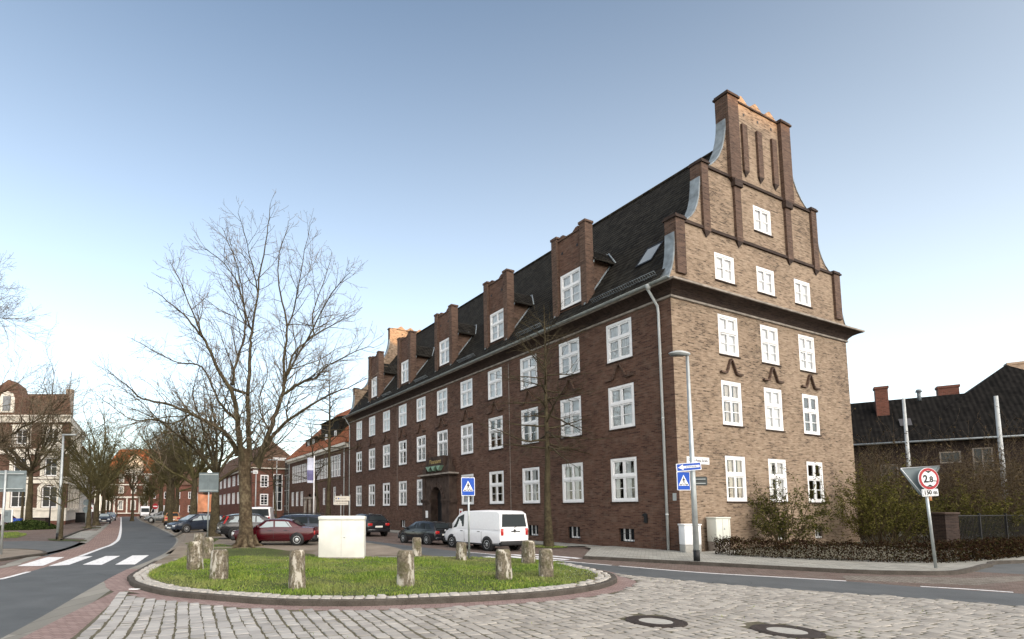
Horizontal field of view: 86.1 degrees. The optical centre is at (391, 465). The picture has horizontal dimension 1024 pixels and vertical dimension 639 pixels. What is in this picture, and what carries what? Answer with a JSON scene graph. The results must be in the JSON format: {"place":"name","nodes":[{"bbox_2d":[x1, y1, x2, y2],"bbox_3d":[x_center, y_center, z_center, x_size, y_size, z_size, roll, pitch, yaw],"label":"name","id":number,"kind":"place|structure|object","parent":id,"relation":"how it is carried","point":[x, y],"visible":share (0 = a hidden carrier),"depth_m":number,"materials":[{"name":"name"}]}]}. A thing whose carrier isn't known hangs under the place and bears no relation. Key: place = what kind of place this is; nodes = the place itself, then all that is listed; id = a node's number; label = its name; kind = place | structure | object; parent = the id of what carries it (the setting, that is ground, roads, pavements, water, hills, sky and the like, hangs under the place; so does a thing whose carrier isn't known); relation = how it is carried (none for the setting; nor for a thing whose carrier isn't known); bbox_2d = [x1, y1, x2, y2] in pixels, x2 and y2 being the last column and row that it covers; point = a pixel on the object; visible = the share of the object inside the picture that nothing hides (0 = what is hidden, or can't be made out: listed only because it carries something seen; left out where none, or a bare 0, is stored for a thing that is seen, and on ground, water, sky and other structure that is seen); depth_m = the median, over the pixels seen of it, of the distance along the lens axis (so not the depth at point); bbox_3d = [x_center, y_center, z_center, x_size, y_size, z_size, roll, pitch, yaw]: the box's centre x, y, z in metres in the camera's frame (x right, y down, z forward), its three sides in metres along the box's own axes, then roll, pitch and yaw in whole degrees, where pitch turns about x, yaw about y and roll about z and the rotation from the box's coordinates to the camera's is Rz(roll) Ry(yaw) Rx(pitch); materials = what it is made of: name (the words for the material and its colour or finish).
{"place":"outdoors","nodes":[
{"label":"outdoors","id":0,"kind":"place"},
{"bbox_2d":[0,379,86,524],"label":"corner house","id":1,"kind":"structure","parent":0,"point":[40,508],"depth_m":74.35,"materials":[{"name":"paint"}]},
{"bbox_2d":[3,541,83,555],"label":"driveway","id":2,"kind":"structure","parent":0,"point":[49,546],"depth_m":30.12,"materials":[{"name":"concrete"}]},
{"bbox_2d":[0,519,111,565],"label":"pavement","id":3,"kind":"structure","parent":0,"point":[40,535],"depth_m":45.72,"materials":[{"name":"grey concrete"}]},
{"bbox_2d":[0,520,56,530],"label":"planted bed","id":4,"kind":"object","parent":3,"relation":"on","point":[29,525],"visible":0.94,"depth_m":54.47,"materials":[{"name":"green plant"}]},
{"bbox_2d":[0,251,99,461],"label":"bare tree","id":5,"kind":"object","parent":3,"relation":"on","point":[32,422],"visible":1,"depth_m":31.29,"materials":[{"name":"brown plant"}]},
{"bbox_2d":[0,316,125,519],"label":"bare tree","id":6,"kind":"object","parent":3,"relation":"on","point":[23,465],"visible":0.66,"depth_m":58.53,"materials":[{"name":"brown plant"}]},
{"bbox_2d":[48,539,86,540],"bbox_3d":[-21.826,4.950,35.367,5.312,0.001,1.444,-3,-5,28],"label":"tree pit","id":7,"kind":"object","parent":3,"relation":"on","point":[67,540],"visible":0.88,"depth_m":34.67,"materials":[{"name":"brown soil"}]},
{"bbox_2d":[28,471,89,539],"bbox_3d":[-22.481,2.561,35.887,3.133,4.869,3.592,0,-5,0],"label":"pruned tree","id":8,"kind":"object","parent":7,"relation":"on","point":[60,534],"visible":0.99,"depth_m":35.52,"materials":[{"name":"brown plant"}]},
{"bbox_2d":[22,376,161,525],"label":"avenue tree","id":9,"kind":"object","parent":3,"relation":"on","point":[95,522],"visible":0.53,"depth_m":68.73,"materials":[{"name":"brown plant"}]},
{"bbox_2d":[83,398,154,513],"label":"avenue tree","id":10,"kind":"object","parent":3,"relation":"on","point":[103,507],"visible":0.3,"depth_m":96.30,"materials":[{"name":"brown plant"}]},
{"label":"tree pit","id":11,"kind":"structure","parent":3,"relation":"on","visible":0},
{"bbox_2d":[29,418,140,528],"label":"avenue tree","id":12,"kind":"object","parent":11,"relation":"on","point":[82,488],"visible":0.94,"depth_m":57.57,"materials":[{"name":"brown plant"}]},
{"bbox_2d":[0,517,175,638],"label":"road","id":13,"kind":"structure","parent":0,"point":[28,597],"depth_m":15.65,"materials":[{"name":"grey asphalt"}]},
{"bbox_2d":[1,518,177,638],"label":"gutter strip","id":14,"kind":"object","parent":13,"relation":"on","point":[91,595],"visible":0.43,"depth_m":11.08,"materials":[{"name":"concrete"}]},
{"bbox_2d":[4,511,182,599],"bbox_3d":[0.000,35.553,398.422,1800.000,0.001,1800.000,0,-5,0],"label":"ground","id":15,"kind":"structure","parent":0,"point":[108,593],"depth_m":13.17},
{"bbox_2d":[0,549,42,557],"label":"verge","id":16,"kind":"structure","parent":15,"relation":"on","point":[6,553],"depth_m":24.03,"materials":[{"name":"grey concrete"}]},
{"bbox_2d":[0,470,26,554],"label":"traffic sign","id":17,"kind":"object","parent":16,"relation":"on","point":[12,481],"visible":0.95,"depth_m":23.17,"materials":[{"name":"metal"}]},
{"bbox_2d":[0,517,120,577],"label":"cycle lane","id":18,"kind":"structure","parent":15,"relation":"on","point":[108,535],"depth_m":26.50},
{"bbox_2d":[20,592,117,638],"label":"brick strip","id":19,"kind":"object","parent":15,"relation":"on","point":[71,625],"visible":1,"depth_m":9.50,"materials":[{"name":"red brick"}]},
{"bbox_2d":[99,449,156,516],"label":"street end building","id":20,"kind":"structure","parent":15,"relation":"on","point":[124,509],"depth_m":167.61,"materials":[{"name":"red brick"}]},
{"bbox_2d":[209,442,289,517],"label":"brick building","id":21,"kind":"structure","parent":15,"relation":"on","point":[229,498],"depth_m":91.83,"materials":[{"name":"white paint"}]},
{"bbox_2d":[285,408,360,515],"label":"brick building","id":22,"kind":"structure","parent":15,"relation":"on","point":[299,501],"depth_m":72.38,"materials":[{"name":"brown brick"}]},
{"bbox_2d":[104,569,636,609],"bbox_3d":[-0.636,3.237,14.767,15.819,0.001,8.489,1,-5,-6],"label":"brick apron","id":23,"kind":"object","parent":15,"relation":"on","point":[118,582],"visible":0.73,"depth_m":11.79,"materials":[{"name":"red brick"}]},
{"bbox_2d":[127,561,616,605],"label":"island kerb","id":24,"kind":"structure","parent":15,"relation":"on","point":[132,581],"depth_m":11.64,"materials":[{"name":"stone"}]},
{"bbox_2d":[70,573,1023,638],"bbox_3d":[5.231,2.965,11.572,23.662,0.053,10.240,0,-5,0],"label":"cobblestones","id":25,"kind":"structure","parent":15,"relation":"on","point":[872,628],"depth_m":9.80,"materials":[{"name":"stone"}]},
{"bbox_2d":[625,615,687,627],"bbox_3d":[4.681,2.782,9.476,1.000,0.046,1.000,1,-5,-17],"label":"manhole cover","id":26,"kind":"object","parent":25,"relation":"on","point":[656,621],"visible":0.98,"depth_m":9.43,"materials":[{"name":"metal"}]},
{"bbox_2d":[750,624,825,638],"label":"manhole cover","id":27,"kind":"object","parent":25,"relation":"on","point":[787,631],"visible":1,"depth_m":8.66,"materials":[{"name":"metal"}]},
{"bbox_2d":[342,89,864,551],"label":"brick building","id":28,"kind":"structure","parent":15,"relation":"on","point":[712,263],"depth_m":30.55,"materials":[{"name":"brown brick"}]},
{"bbox_2d":[487,367,502,401],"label":"window","id":29,"kind":"structure","parent":28,"relation":"in","point":[494,381],"depth_m":38.35,"materials":[{"name":"white paint"}]},
{"bbox_2d":[519,355,536,391],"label":"window","id":30,"kind":"structure","parent":28,"relation":"in","point":[525,370],"depth_m":35.16,"materials":[{"name":"white paint"}]},
{"bbox_2d":[522,467,540,503],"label":"window","id":31,"kind":"structure","parent":28,"relation":"in","point":[526,482],"depth_m":34.47,"materials":[{"name":"white paint"}]},
{"bbox_2d":[558,337,580,379],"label":"window","id":32,"kind":"structure","parent":28,"relation":"in","point":[571,350],"depth_m":31.87,"materials":[{"name":"white paint"}]},
{"bbox_2d":[560,396,582,439],"bbox_3d":[10.585,-2.784,31.535,0.217,2.370,1.751,2,-5,-26],"label":"window","id":33,"kind":"structure","parent":28,"relation":"in","point":[575,406],"depth_m":31.54,"materials":[{"name":"white paint"}]},
{"bbox_2d":[561,462,584,503],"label":"window","id":34,"kind":"structure","parent":28,"relation":"in","point":[575,480],"depth_m":31.22,"materials":[{"name":"white paint"}]},
{"bbox_2d":[606,317,632,364],"bbox_3d":[12.174,-6.614,28.598,0.217,2.189,1.751,2,-5,-26],"label":"window","id":35,"kind":"structure","parent":28,"relation":"in","point":[618,334],"depth_m":28.61,"materials":[{"name":"white paint"}]},
{"bbox_2d":[608,382,635,431],"bbox_3d":[12.174,-3.057,28.298,0.217,2.370,1.751,2,-5,-26],"label":"window","id":36,"kind":"structure","parent":28,"relation":"in","point":[617,402],"depth_m":28.30,"materials":[{"name":"white paint"}]},
{"bbox_2d":[610,457,638,502],"bbox_3d":[12.174,0.795,27.974,0.217,2.370,1.751,2,-5,-26],"label":"window","id":37,"kind":"structure","parent":28,"relation":"in","point":[616,476],"depth_m":27.97,"materials":[{"name":"white paint"}]},
{"bbox_2d":[714,252,736,285],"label":"window","id":38,"kind":"structure","parent":28,"relation":"in","point":[724,265],"depth_m":28.10,"materials":[{"name":"white paint"}]},
{"bbox_2d":[717,313,740,358],"bbox_3d":[17.440,-6.685,27.757,1.751,2.189,0.217,2,-5,-26],"label":"window","id":39,"kind":"structure","parent":28,"relation":"in","point":[727,325],"depth_m":27.81,"materials":[{"name":"white paint"}]},
{"bbox_2d":[721,380,744,427],"bbox_3d":[17.440,-3.127,27.458,1.751,2.370,0.217,2,-5,-26],"label":"window","id":40,"kind":"structure","parent":28,"relation":"in","point":[728,399],"depth_m":27.51,"materials":[{"name":"white paint"}]},
{"bbox_2d":[725,456,747,502],"bbox_3d":[17.440,0.724,27.134,1.751,2.370,0.217,2,-5,-26],"label":"window","id":41,"kind":"structure","parent":28,"relation":"in","point":[732,474],"depth_m":27.19,"materials":[{"name":"white paint"}]},
{"bbox_2d":[753,205,773,237],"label":"window","id":42,"kind":"structure","parent":28,"relation":"in","point":[762,221],"depth_m":30.00,"materials":[{"name":"white paint"}]},
{"bbox_2d":[756,266,776,297],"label":"window","id":43,"kind":"structure","parent":28,"relation":"in","point":[765,277],"depth_m":29.71,"materials":[{"name":"white paint"}]},
{"bbox_2d":[760,324,781,366],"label":"window","id":44,"kind":"structure","parent":28,"relation":"in","point":[769,335],"depth_m":29.42,"materials":[{"name":"white paint"}]},
{"bbox_2d":[764,387,785,432],"bbox_3d":[20.725,-2.993,29.056,1.751,2.370,0.217,2,-5,-26],"label":"window","id":45,"kind":"structure","parent":28,"relation":"in","point":[772,397],"depth_m":29.12,"materials":[{"name":"white paint"}]},
{"bbox_2d":[768,459,787,502],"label":"window","id":46,"kind":"structure","parent":28,"relation":"in","point":[781,472],"depth_m":28.87,"materials":[{"name":"white paint"}]},
{"bbox_2d":[794,278,812,308],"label":"window","id":47,"kind":"structure","parent":28,"relation":"in","point":[802,289],"depth_m":31.29,"materials":[{"name":"white paint"}]},
{"bbox_2d":[798,334,817,373],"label":"window","id":48,"kind":"structure","parent":28,"relation":"in","point":[806,344],"depth_m":31.02,"materials":[{"name":"white paint"}]},
{"bbox_2d":[802,394,821,436],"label":"window","id":49,"kind":"structure","parent":28,"relation":"in","point":[809,411],"depth_m":30.70,"materials":[{"name":"white paint"}]},
{"bbox_2d":[806,461,824,503],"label":"window","id":50,"kind":"structure","parent":28,"relation":"in","point":[810,478],"depth_m":30.36,"materials":[{"name":"white paint"}]},
{"bbox_2d":[366,532,1023,593],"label":"road","id":51,"kind":"structure","parent":15,"relation":"on","point":[579,552],"depth_m":17.73,"materials":[{"name":"grey asphalt"}]},
{"bbox_2d":[231,439,303,518],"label":"bare tree","id":52,"kind":"object","parent":51,"relation":"on","point":[273,481],"visible":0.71,"depth_m":64.04,"materials":[{"name":"brown plant"}]},
{"bbox_2d":[274,411,361,514],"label":"bare tree","id":53,"kind":"object","parent":51,"relation":"on","point":[316,476],"visible":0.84,"depth_m":58.11,"materials":[{"name":"brown plant"}]},
{"bbox_2d":[294,366,372,515],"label":"bare tree","id":54,"kind":"object","parent":51,"relation":"on","point":[328,503],"visible":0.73,"depth_m":52.16,"materials":[{"name":"brown plant"}]},
{"bbox_2d":[355,513,389,535],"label":"parked car","id":55,"kind":"object","parent":51,"relation":"on","point":[380,523],"visible":0.48,"depth_m":40.38,"materials":[{"name":"black paint"}]},
{"bbox_2d":[398,520,448,544],"bbox_3d":[1.999,4.036,32.177,1.819,1.413,3.997,3,-6,-33],"label":"parked car","id":56,"kind":"object","parent":51,"relation":"on","point":[427,532],"visible":0.78,"depth_m":31.05,"materials":[{"name":"black paint"}]},
{"bbox_2d":[443,510,527,550],"bbox_3d":[4.749,3.365,27.918,2.124,2.041,4.895,3,-6,-30],"label":"parked van","id":57,"kind":"object","parent":51,"relation":"on","point":[490,530],"visible":0.97,"depth_m":26.24,"materials":[{"name":"white paint"}]},
{"bbox_2d":[583,556,1023,574],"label":"pavement kerb","id":58,"kind":"structure","parent":51,"relation":"on","point":[988,564],"depth_m":18.03,"materials":[{"name":"stone"}]},
{"bbox_2d":[843,576,1023,584],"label":"setts","id":59,"kind":"structure","parent":51,"relation":"on","point":[961,581],"depth_m":15.39,"materials":[{"name":"grey stone"}]},
{"bbox_2d":[732,532,1013,560],"bbox_3d":[37.035,4.878,35.464,18.028,0.001,49.246,-4,-7,43],"label":"garden bed","id":60,"kind":"object","parent":15,"relation":"on","point":[854,557],"visible":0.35,"depth_m":23.84,"materials":[{"name":"brown soil"}]},
{"bbox_2d":[747,462,842,549],"bbox_3d":[19.111,1.992,26.201,4.822,4.260,4.616,-4,-6,42],"label":"shrub","id":61,"kind":"object","parent":60,"relation":"on","point":[773,528],"visible":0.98,"depth_m":25.91,"materials":[{"name":"green plant"}]},
{"bbox_2d":[809,409,959,538],"bbox_3d":[29.973,0.506,37.610,10.285,9.335,12.696,0,-5,0],"label":"bare bush","id":62,"kind":"object","parent":60,"relation":"on","point":[900,483],"visible":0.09,"depth_m":34.13,"materials":[{"name":"brown plant"}]},
{"bbox_2d":[814,453,963,545],"bbox_3d":[26.337,1.893,29.173,5.700,4.953,5.204,0,-5,0],"label":"shrub","id":63,"kind":"object","parent":60,"relation":"on","point":[870,515],"visible":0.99,"depth_m":28.64,"materials":[{"name":"green plant"}]},
{"bbox_2d":[868,457,963,542],"bbox_3d":[30.044,2.044,30.992,4.565,4.958,5.952,-3,-6,34],"label":"shrub","id":64,"kind":"object","parent":60,"relation":"on","point":[912,501],"visible":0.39,"depth_m":30.63,"materials":[{"name":"green plant"}]},
{"bbox_2d":[852,428,983,536],"bbox_3d":[35.163,1.209,37.950,9.750,8.281,9.813,4,-6,-36],"label":"bare bush","id":65,"kind":"object","parent":60,"relation":"on","point":[885,474],"visible":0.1,"depth_m":37.84,"materials":[{"name":"brown plant"}]},
{"bbox_2d":[854,420,1023,540],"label":"bare bush","id":66,"kind":"object","parent":60,"relation":"on","point":[944,482],"visible":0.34,"depth_m":31.37,"materials":[{"name":"brown plant"}]},
{"bbox_2d":[926,512,959,549],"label":"gate pillar","id":67,"kind":"structure","parent":60,"relation":"on","point":[945,525],"depth_m":25.52,"materials":[{"name":"brick"}]},
{"bbox_2d":[884,417,1023,539],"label":"bare bush","id":68,"kind":"object","parent":60,"relation":"on","point":[1021,488],"visible":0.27,"depth_m":32.94,"materials":[{"name":"brown plant"}]},
{"bbox_2d":[896,469,1023,539],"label":"shrub","id":69,"kind":"object","parent":60,"relation":"on","point":[971,509],"visible":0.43,"depth_m":29.81,"materials":[{"name":"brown plant"}]},
{"bbox_2d":[929,404,1023,536],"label":"bare bush","id":70,"kind":"object","parent":60,"relation":"on","point":[1007,462],"visible":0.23,"depth_m":36.09,"materials":[{"name":"brown plant"}]},
{"bbox_2d":[958,513,1023,544],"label":"metal fence","id":71,"kind":"object","parent":60,"relation":"on","point":[1005,525],"visible":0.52,"depth_m":27.69,"materials":[{"name":"grey metal"}]},
{"bbox_2d":[850,361,1023,531],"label":"brick building","id":72,"kind":"structure","parent":15,"relation":"on","point":[1004,384],"depth_m":47.31,"materials":[{"name":"brown brick"}]},
{"bbox_2d":[148,468,207,516],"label":"town house","id":73,"kind":"structure","parent":0,"point":[184,501],"depth_m":157.75,"materials":[{"name":"red brick"}]},
{"bbox_2d":[134,516,611,598],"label":"gravel island","id":74,"kind":"structure","parent":0,"point":[180,548],"depth_m":24.97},
{"bbox_2d":[106,401,226,522],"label":"avenue tree","id":75,"kind":"object","parent":74,"relation":"on","point":[167,492],"visible":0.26,"depth_m":71.92,"materials":[{"name":"brown plant"}]},
{"bbox_2d":[139,393,210,522],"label":"bare tree","id":76,"kind":"object","parent":74,"relation":"on","point":[171,482],"visible":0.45,"depth_m":56.65,"materials":[{"name":"brown plant"}]},
{"bbox_2d":[104,381,252,530],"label":"avenue tree","id":77,"kind":"object","parent":74,"relation":"on","point":[202,468],"visible":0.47,"depth_m":44.95,"materials":[{"name":"brown plant"}]},
{"bbox_2d":[130,413,233,511],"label":"avenue tree","id":78,"kind":"object","parent":74,"relation":"on","point":[177,483],"visible":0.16,"depth_m":61.10,"materials":[{"name":"brown plant"}]},
{"bbox_2d":[165,514,222,532],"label":"parked car","id":79,"kind":"object","parent":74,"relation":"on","point":[187,523],"visible":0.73,"depth_m":40.67,"materials":[{"name":"blue paint"}]},
{"bbox_2d":[186,541,203,569],"bbox_3d":[-6.182,2.854,16.771,0.492,0.937,0.479,2,-5,-40],"label":"stone bollard","id":80,"kind":"object","parent":74,"relation":"on","point":[195,555],"visible":0.97,"depth_m":16.59,"materials":[{"name":"grey stone"}]},
{"bbox_2d":[94,337,314,536],"bbox_3d":[-11.329,-1.833,35.133,12.530,13.104,8.871,0,-5,0],"label":"avenue tree","id":81,"kind":"object","parent":74,"relation":"on","point":[216,467],"visible":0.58,"depth_m":34.86,"materials":[{"name":"brown plant"}]},
{"bbox_2d":[209,549,228,579],"bbox_3d":[-4.657,2.701,14.411,0.467,0.846,0.482,-1,-5,20],"label":"stone bollard","id":82,"kind":"object","parent":74,"relation":"on","point":[219,564],"visible":0.95,"depth_m":14.23,"materials":[{"name":"grey stone"}]},
{"bbox_2d":[215,514,269,538],"bbox_3d":[-8.448,3.720,32.704,4.345,1.536,1.977,2,-5,-25],"label":"parked car","id":83,"kind":"object","parent":74,"relation":"on","point":[227,525],"visible":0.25,"depth_m":31.47,"materials":[{"name":"black paint"}]},
{"bbox_2d":[186,544,314,556],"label":"worn verge","id":84,"kind":"structure","parent":74,"relation":"on","point":[240,552],"depth_m":23.34,"materials":[{"name":"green plant"}]},
{"bbox_2d":[84,195,384,547],"bbox_3d":[-7.183,-5.022,26.213,13.926,18.022,7.982,0,-5,0],"label":"bare tree","id":85,"kind":"object","parent":84,"relation":"on","point":[246,537],"visible":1,"depth_m":25.51,"materials":[{"name":"brown plant"}]},
{"bbox_2d":[231,519,318,545],"bbox_3d":[-5.715,3.309,26.516,4.195,1.312,1.770,0,-5,3],"label":"parked car","id":86,"kind":"object","parent":74,"relation":"on","point":[295,532],"visible":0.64,"depth_m":25.77,"materials":[{"name":"red paint"}]},
{"bbox_2d":[253,513,324,541],"bbox_3d":[-5.503,3.453,29.816,4.745,1.583,1.978,-1,-5,8],"label":"parked car","id":87,"kind":"object","parent":74,"relation":"on","point":[308,519],"visible":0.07,"depth_m":29.09,"materials":[{"name":"black paint"}]},
{"bbox_2d":[288,549,305,588],"bbox_3d":[-2.272,2.500,12.779,0.414,0.973,0.409,1,-5,-20],"label":"stone bollard","id":88,"kind":"object","parent":74,"relation":"on","point":[297,578],"visible":0.98,"depth_m":12.62,"materials":[{"name":"grey stone"}]},
{"bbox_2d":[133,563,610,598],"bbox_3d":[-0.936,3.131,15.015,14.700,0.080,7.635,0,-5,0],"label":"sett edging","id":89,"kind":"object","parent":74,"relation":"on","point":[144,572],"visible":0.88,"depth_m":12.18,"materials":[{"name":"stone"}]},
{"bbox_2d":[149,555,594,595],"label":"lawn","id":90,"kind":"structure","parent":74,"relation":"on","point":[356,591],"depth_m":14.54,"materials":[{"name":"green plant"}]},
{"bbox_2d":[318,516,366,558],"bbox_3d":[-1.937,2.819,20.908,1.806,1.661,0.780,0,-5,3],"label":"utility cabinet","id":91,"kind":"object","parent":90,"relation":"on","point":[341,537],"visible":0.85,"depth_m":20.55,"materials":[{"name":"metal"}]},
{"bbox_2d":[461,477,474,558],"bbox_3d":[2.946,2.067,20.648,0.530,3.185,0.108,0,-5,-4],"label":"crossing sign","id":92,"kind":"object","parent":90,"relation":"on","point":[468,486],"visible":1,"depth_m":20.69,"materials":[{"name":"metal"}]},
{"bbox_2d":[396,550,414,586],"bbox_3d":[0.336,2.561,13.200,0.426,0.921,0.421,-3,-5,29],"label":"stone bollard","id":93,"kind":"object","parent":74,"relation":"on","point":[405,569],"visible":0.97,"depth_m":13.04,"materials":[{"name":"grey stone"}]},
{"bbox_2d":[495,549,511,579],"bbox_3d":[3.009,2.696,14.417,0.450,0.857,0.439,-1,-5,-1],"label":"stone bollard","id":94,"kind":"object","parent":74,"relation":"on","point":[503,566],"visible":0.98,"depth_m":14.24,"materials":[{"name":"grey stone"}]},
{"bbox_2d":[539,548,553,577],"bbox_3d":[4.316,2.755,14.971,0.415,0.832,0.417,-1,-5,9],"label":"stone bollard","id":95,"kind":"object","parent":74,"relation":"on","point":[546,566],"visible":0.97,"depth_m":14.81,"materials":[{"name":"grey stone"}]},
{"bbox_2d":[0,0,1023,510],"label":"sky","id":96,"kind":"structure","parent":0,"point":[443,147],"materials":[{"name":"blue"}]},
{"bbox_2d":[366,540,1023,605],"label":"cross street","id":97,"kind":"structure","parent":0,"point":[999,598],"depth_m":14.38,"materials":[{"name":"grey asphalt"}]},
{"bbox_2d":[585,546,1023,570],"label":"pavement","id":98,"kind":"structure","parent":0,"point":[632,552],"depth_m":20.22,"materials":[{"name":"grey concrete"}]},
{"bbox_2d":[668,350,699,560],"bbox_3d":[11.132,-0.397,20.379,0.784,8.111,0.394,0,-5,0],"label":"street lamp","id":99,"kind":"object","parent":98,"relation":"on","point":[696,550],"visible":0.91,"depth_m":20.26,"materials":[{"name":"metal"}]},
{"bbox_2d":[678,524,701,552],"bbox_3d":[13.532,3.316,24.246,0.860,1.300,0.480,1,-5,-7],"label":"utility cabinet","id":100,"kind":"object","parent":98,"relation":"on","point":[686,537],"visible":0.7,"depth_m":24.05,"materials":[{"name":"white metal"}]},
{"bbox_2d":[705,517,730,550],"bbox_3d":[15.528,3.280,25.371,0.980,1.620,0.560,2,-5,-20],"label":"utility cabinet","id":101,"kind":"object","parent":98,"relation":"on","point":[717,527],"visible":0.68,"depth_m":25.18,"materials":[{"name":"beige metal"}]},
{"bbox_2d":[711,534,1023,562],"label":"hedge","id":102,"kind":"object","parent":98,"relation":"on","point":[1014,546],"visible":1,"depth_m":20.33,"materials":[{"name":"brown plant"}]},
{"bbox_2d":[918,468,938,567],"bbox_3d":[17.958,1.764,17.751,0.740,3.362,0.161,-3,-5,0],"label":"height limit sign","id":103,"kind":"object","parent":98,"relation":"on","point":[928,479],"visible":1,"depth_m":17.79,"materials":[{"name":"metal"}]},
{"label":"tree pit","id":104,"kind":"structure","parent":0,"visible":0},
{"bbox_2d":[458,298,621,546],"bbox_3d":[8.009,-2.467,29.161,9.365,13.776,8.480,0,-5,0],"label":"bare tree","id":105,"kind":"object","parent":104,"relation":"on","point":[548,540],"visible":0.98,"depth_m":29.14,"materials":[{"name":"brown plant"}]},
{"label":"worn verge","id":106,"kind":"structure","parent":0,"visible":0},
{"bbox_2d":[199,473,218,536],"bbox_3d":[-9.741,2.289,28.305,1.048,3.788,0.105,0,-5,0],"label":"traffic sign","id":107,"kind":"object","parent":106,"relation":"on","point":[208,482],"visible":0.98,"depth_m":28.38,"materials":[{"name":"metal"}]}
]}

